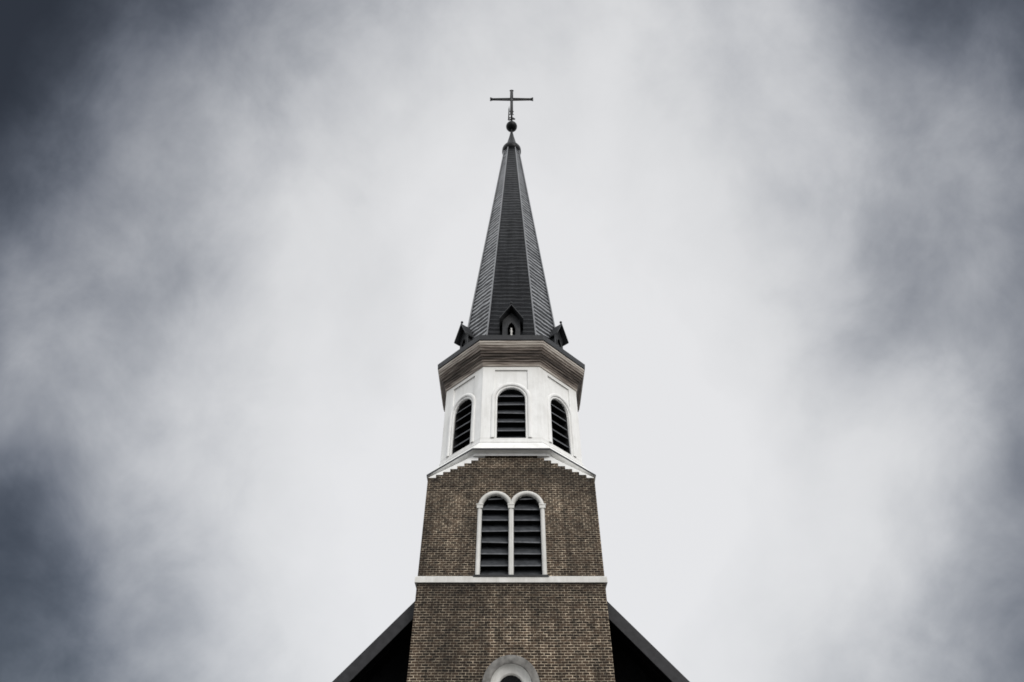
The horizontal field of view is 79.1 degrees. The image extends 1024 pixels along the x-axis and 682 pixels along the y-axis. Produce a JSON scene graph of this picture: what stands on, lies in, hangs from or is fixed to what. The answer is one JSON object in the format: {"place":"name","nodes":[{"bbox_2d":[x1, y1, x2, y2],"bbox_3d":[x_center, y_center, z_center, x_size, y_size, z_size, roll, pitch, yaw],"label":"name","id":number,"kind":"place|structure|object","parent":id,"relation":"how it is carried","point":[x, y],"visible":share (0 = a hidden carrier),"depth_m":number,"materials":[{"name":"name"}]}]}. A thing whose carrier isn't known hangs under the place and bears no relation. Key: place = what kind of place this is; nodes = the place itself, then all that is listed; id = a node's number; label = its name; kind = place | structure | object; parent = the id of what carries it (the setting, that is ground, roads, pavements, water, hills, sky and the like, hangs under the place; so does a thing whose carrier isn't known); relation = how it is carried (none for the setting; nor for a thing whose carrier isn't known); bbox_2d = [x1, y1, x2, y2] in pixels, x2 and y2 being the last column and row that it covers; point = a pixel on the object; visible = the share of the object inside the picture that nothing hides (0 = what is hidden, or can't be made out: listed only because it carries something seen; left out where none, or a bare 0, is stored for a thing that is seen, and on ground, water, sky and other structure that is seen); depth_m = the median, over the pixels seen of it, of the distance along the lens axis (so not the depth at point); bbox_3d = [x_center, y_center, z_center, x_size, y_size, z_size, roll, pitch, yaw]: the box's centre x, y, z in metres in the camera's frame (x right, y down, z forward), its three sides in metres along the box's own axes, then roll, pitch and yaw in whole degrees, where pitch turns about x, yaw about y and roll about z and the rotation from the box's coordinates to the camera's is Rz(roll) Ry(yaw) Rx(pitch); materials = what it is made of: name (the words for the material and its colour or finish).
{"place":"outdoors","nodes":[
{"label":"outdoors","id":0,"kind":"place"},
{"bbox_2d":[332,511,689,681],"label":"roof","id":1,"kind":"structure","parent":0,"point":[636,654],"depth_m":19.73,"materials":[{"name":"stone"}]},
{"bbox_2d":[0,0,1023,681],"label":"sky","id":2,"kind":"structure","parent":0,"point":[781,242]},
{"label":"ground","id":3,"kind":"structure","parent":0,"visible":0},
{"bbox_2d":[407,456,614,681],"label":"tower shaft","id":4,"kind":"object","parent":3,"relation":"on","point":[472,632],"visible":0.98,"depth_m":19.52,"materials":[{"name":"brown brick"}]},
{"bbox_2d":[473,491,548,576],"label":"louvered window","id":5,"kind":"structure","parent":4,"relation":"in","point":[510,549],"depth_m":21.06,"materials":[{"name":"black wood"}]},
{"bbox_2d":[482,655,539,681],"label":"arched window","id":6,"kind":"structure","parent":4,"relation":"in","point":[510,668],"depth_m":18.11,"materials":[{"name":"grey stone"}]},
{"bbox_2d":[439,367,582,465],"bbox_3d":[-0.030,4.411,26.930,5.810,3.800,5.810,0,-43,0],"label":"belfry","id":7,"kind":"object","parent":4,"relation":"on","point":[511,405],"visible":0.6,"depth_m":25.34,"materials":[{"name":"white paint"}]},
{"bbox_2d":[438,335,584,411],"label":"cornice","id":8,"kind":"structure","parent":7,"relation":"attached to","point":[479,352],"depth_m":26.66,"materials":[{"name":"white wood"}]},
{"bbox_2d":[464,147,558,345],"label":"spire","id":9,"kind":"structure","parent":7,"relation":"on","point":[511,269],"depth_m":32.52,"materials":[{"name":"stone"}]},
{"bbox_2d":[454,302,568,348],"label":"dormers","id":10,"kind":"object","parent":9,"relation":"attached to","point":[510,315],"visible":0.34,"depth_m":28.99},
{"bbox_2d":[502,121,520,154],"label":"finial","id":11,"kind":"object","parent":9,"relation":"on","point":[511,127],"visible":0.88,"depth_m":44.00,"materials":[{"name":"black metal"}]},
{"bbox_2d":[490,90,532,120],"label":"cross","id":12,"kind":"object","parent":11,"relation":"on","point":[511,99],"visible":1,"depth_m":48.53,"materials":[{"name":"black metal"}]},
{"bbox_2d":[427,443,595,480],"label":"tower cornice","id":13,"kind":"structure","parent":4,"relation":"attached to","point":[510,449],"depth_m":23.07,"materials":[{"name":"white wood"}]},
{"bbox_2d":[415,576,607,586],"bbox_3d":[-0.030,9.682,22.032,6.140,0.210,6.140,0,-43,0],"label":"ledge","id":14,"kind":"object","parent":4,"relation":"attached to","point":[472,579],"visible":0.44,"depth_m":19.77,"materials":[{"name":"white stone"}]}
]}

